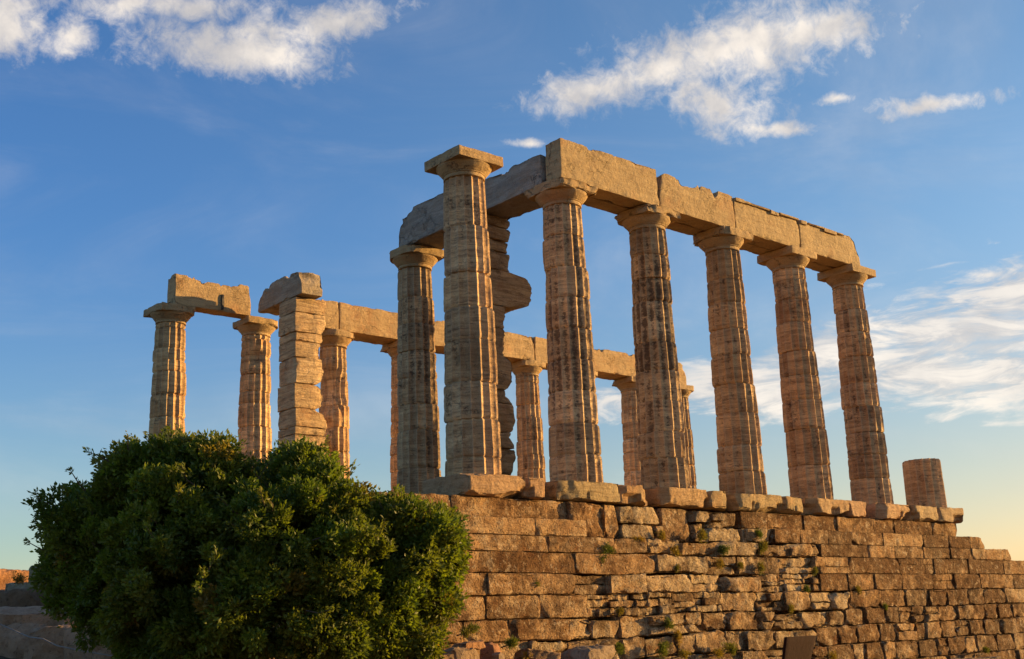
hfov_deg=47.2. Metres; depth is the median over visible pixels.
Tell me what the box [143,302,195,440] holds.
doric column
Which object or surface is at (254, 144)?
sky
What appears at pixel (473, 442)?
doric column
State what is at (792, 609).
weed
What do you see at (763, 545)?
weed
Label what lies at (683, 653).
weed
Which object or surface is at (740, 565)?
weed
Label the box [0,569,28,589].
rock
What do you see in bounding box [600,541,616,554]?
weed
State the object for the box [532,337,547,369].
architrave block
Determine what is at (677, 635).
weed
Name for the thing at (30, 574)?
rock
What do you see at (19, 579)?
weed
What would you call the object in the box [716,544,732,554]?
weed
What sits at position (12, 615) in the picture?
boulder
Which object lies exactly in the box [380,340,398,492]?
doric column
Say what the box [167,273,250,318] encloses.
architrave block
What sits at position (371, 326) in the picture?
architrave block
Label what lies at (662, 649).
weed
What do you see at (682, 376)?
architrave block
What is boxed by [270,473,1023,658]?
temple platform
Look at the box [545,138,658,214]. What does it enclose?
architrave block
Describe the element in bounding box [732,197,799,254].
architrave block
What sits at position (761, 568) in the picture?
weed
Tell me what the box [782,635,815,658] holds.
sign panel
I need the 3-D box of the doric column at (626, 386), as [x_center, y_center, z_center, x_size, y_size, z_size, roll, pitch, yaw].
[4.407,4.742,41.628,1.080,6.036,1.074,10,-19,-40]
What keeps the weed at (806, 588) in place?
on the temple platform
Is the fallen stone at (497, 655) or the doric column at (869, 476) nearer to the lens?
the fallen stone at (497, 655)
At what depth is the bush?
12.73 m
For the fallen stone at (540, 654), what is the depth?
18.04 m
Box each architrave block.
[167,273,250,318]
[258,272,321,315]
[319,299,338,328]
[338,302,397,344]
[399,193,444,249]
[434,321,444,353]
[485,154,545,219]
[502,332,534,362]
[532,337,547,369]
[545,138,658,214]
[594,349,635,380]
[656,174,734,235]
[678,363,686,384]
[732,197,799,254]
[797,220,859,271]
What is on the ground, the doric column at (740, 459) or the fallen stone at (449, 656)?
the fallen stone at (449, 656)
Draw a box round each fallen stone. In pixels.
[440,653,453,658]
[442,647,479,658]
[452,640,484,649]
[480,642,500,658]
[492,652,504,658]
[514,648,560,658]
[561,644,615,658]
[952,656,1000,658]
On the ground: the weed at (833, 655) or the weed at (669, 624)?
the weed at (833, 655)
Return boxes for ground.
[0,589,781,658]
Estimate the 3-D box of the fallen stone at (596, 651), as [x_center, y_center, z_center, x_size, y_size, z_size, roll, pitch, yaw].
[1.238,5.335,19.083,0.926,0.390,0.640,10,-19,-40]
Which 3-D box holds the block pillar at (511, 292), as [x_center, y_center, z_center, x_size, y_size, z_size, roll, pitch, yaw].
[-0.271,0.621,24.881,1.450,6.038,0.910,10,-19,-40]
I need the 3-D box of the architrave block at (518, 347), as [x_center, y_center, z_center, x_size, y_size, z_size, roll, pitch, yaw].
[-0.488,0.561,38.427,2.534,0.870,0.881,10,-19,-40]
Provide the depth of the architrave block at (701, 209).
26.02 m
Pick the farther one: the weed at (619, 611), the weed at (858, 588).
the weed at (858, 588)
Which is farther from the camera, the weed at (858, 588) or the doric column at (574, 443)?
the weed at (858, 588)
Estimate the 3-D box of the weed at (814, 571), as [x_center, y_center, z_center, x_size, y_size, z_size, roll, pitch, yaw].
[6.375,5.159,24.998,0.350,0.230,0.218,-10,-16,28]
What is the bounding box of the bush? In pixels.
[21,423,474,658]
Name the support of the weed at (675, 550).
on the temple platform
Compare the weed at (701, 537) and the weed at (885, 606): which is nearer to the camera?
the weed at (701, 537)
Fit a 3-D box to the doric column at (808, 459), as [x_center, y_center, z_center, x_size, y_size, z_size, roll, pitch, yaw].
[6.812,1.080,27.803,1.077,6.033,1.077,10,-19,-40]
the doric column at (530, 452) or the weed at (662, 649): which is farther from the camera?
the doric column at (530, 452)
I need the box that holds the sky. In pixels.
[0,0,1023,569]
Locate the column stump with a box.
[902,458,946,507]
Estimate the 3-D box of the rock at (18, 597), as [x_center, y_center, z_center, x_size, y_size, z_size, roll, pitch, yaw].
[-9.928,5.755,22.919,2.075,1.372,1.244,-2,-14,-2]
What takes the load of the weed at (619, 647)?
on the ground
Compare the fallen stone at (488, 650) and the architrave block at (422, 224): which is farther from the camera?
the architrave block at (422, 224)
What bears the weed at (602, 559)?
attached to the temple platform
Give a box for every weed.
[11,570,25,585]
[456,622,481,639]
[501,635,519,650]
[517,650,532,658]
[596,551,607,565]
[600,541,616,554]
[612,607,624,615]
[614,641,625,655]
[632,535,645,541]
[653,530,666,540]
[654,638,672,658]
[663,617,675,631]
[668,545,682,556]
[672,629,682,645]
[676,649,690,658]
[695,525,709,542]
[708,647,724,657]
[711,558,724,574]
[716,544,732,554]
[721,642,738,657]
[733,562,744,569]
[752,528,763,538]
[755,560,765,574]
[758,538,767,554]
[788,603,795,615]
[802,584,811,591]
[811,566,818,575]
[821,649,838,658]
[855,585,861,594]
[877,602,888,610]
[975,646,990,654]
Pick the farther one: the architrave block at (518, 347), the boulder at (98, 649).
the architrave block at (518, 347)
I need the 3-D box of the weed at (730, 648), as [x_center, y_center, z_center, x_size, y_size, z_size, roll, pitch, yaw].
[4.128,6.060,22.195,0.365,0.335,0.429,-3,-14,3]
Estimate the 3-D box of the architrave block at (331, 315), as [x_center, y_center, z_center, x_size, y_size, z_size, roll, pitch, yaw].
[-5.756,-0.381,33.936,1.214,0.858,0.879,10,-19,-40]
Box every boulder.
[0,606,73,625]
[0,622,47,658]
[23,623,70,658]
[63,626,91,658]
[91,640,112,658]
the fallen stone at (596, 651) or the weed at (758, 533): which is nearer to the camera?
the fallen stone at (596, 651)
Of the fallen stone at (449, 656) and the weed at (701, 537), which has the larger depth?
the weed at (701, 537)
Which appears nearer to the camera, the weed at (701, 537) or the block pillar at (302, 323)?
the weed at (701, 537)
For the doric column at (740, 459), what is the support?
on the temple platform
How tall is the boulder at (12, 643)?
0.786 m
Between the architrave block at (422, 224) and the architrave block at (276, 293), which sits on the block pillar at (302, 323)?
the architrave block at (276, 293)
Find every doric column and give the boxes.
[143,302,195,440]
[232,315,277,467]
[319,329,353,478]
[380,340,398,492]
[389,245,443,493]
[424,145,502,476]
[512,359,545,481]
[524,177,603,481]
[612,376,640,484]
[614,204,689,489]
[680,384,696,488]
[693,225,766,494]
[757,245,833,499]
[817,263,893,503]
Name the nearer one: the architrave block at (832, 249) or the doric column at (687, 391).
the architrave block at (832, 249)
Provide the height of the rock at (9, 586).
0.765 m
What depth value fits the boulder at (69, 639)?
15.89 m
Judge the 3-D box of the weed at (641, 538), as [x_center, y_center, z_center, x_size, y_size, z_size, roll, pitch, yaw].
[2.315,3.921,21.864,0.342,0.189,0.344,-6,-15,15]
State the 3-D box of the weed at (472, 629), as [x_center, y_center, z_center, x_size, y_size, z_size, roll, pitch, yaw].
[-0.683,4.616,17.928,0.408,0.302,0.369,-4,-15,7]
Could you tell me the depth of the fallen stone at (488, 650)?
17.42 m
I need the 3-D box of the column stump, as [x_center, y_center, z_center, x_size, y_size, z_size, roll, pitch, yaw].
[10.712,4.053,30.453,0.978,1.298,0.971,10,-19,-40]
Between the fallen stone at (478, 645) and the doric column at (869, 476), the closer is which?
the fallen stone at (478, 645)
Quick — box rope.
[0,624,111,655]
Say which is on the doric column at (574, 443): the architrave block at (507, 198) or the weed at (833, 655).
the architrave block at (507, 198)
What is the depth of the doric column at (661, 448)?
24.23 m
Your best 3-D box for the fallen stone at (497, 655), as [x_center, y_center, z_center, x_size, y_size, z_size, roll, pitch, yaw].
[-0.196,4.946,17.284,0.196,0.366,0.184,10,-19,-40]
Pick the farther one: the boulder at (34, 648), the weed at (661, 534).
the weed at (661, 534)
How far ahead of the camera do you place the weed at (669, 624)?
21.44 m
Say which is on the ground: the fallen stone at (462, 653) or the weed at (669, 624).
the fallen stone at (462, 653)
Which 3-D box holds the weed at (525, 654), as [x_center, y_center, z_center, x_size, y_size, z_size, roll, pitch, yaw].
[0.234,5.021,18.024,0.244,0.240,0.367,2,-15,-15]
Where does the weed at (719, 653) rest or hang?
attached to the temple platform
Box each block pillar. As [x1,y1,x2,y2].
[277,297,326,454]
[487,215,531,474]
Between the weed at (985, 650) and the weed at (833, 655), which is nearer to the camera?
the weed at (833, 655)
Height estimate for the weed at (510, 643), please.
0.261 m
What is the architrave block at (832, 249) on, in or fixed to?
on the doric column at (808, 459)
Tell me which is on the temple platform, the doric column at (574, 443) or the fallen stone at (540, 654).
the doric column at (574, 443)
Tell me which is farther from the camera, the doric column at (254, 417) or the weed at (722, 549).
the doric column at (254, 417)
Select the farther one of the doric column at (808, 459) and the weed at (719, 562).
the doric column at (808, 459)
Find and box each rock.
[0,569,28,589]
[0,588,53,606]
[5,582,27,590]
[28,565,46,588]
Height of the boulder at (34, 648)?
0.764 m
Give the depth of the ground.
15.99 m
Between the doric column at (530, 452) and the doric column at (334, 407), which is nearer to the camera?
the doric column at (334, 407)
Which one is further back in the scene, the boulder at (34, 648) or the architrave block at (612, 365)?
the architrave block at (612, 365)
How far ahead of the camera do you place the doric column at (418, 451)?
26.27 m
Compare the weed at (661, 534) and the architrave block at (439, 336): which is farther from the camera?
the architrave block at (439, 336)

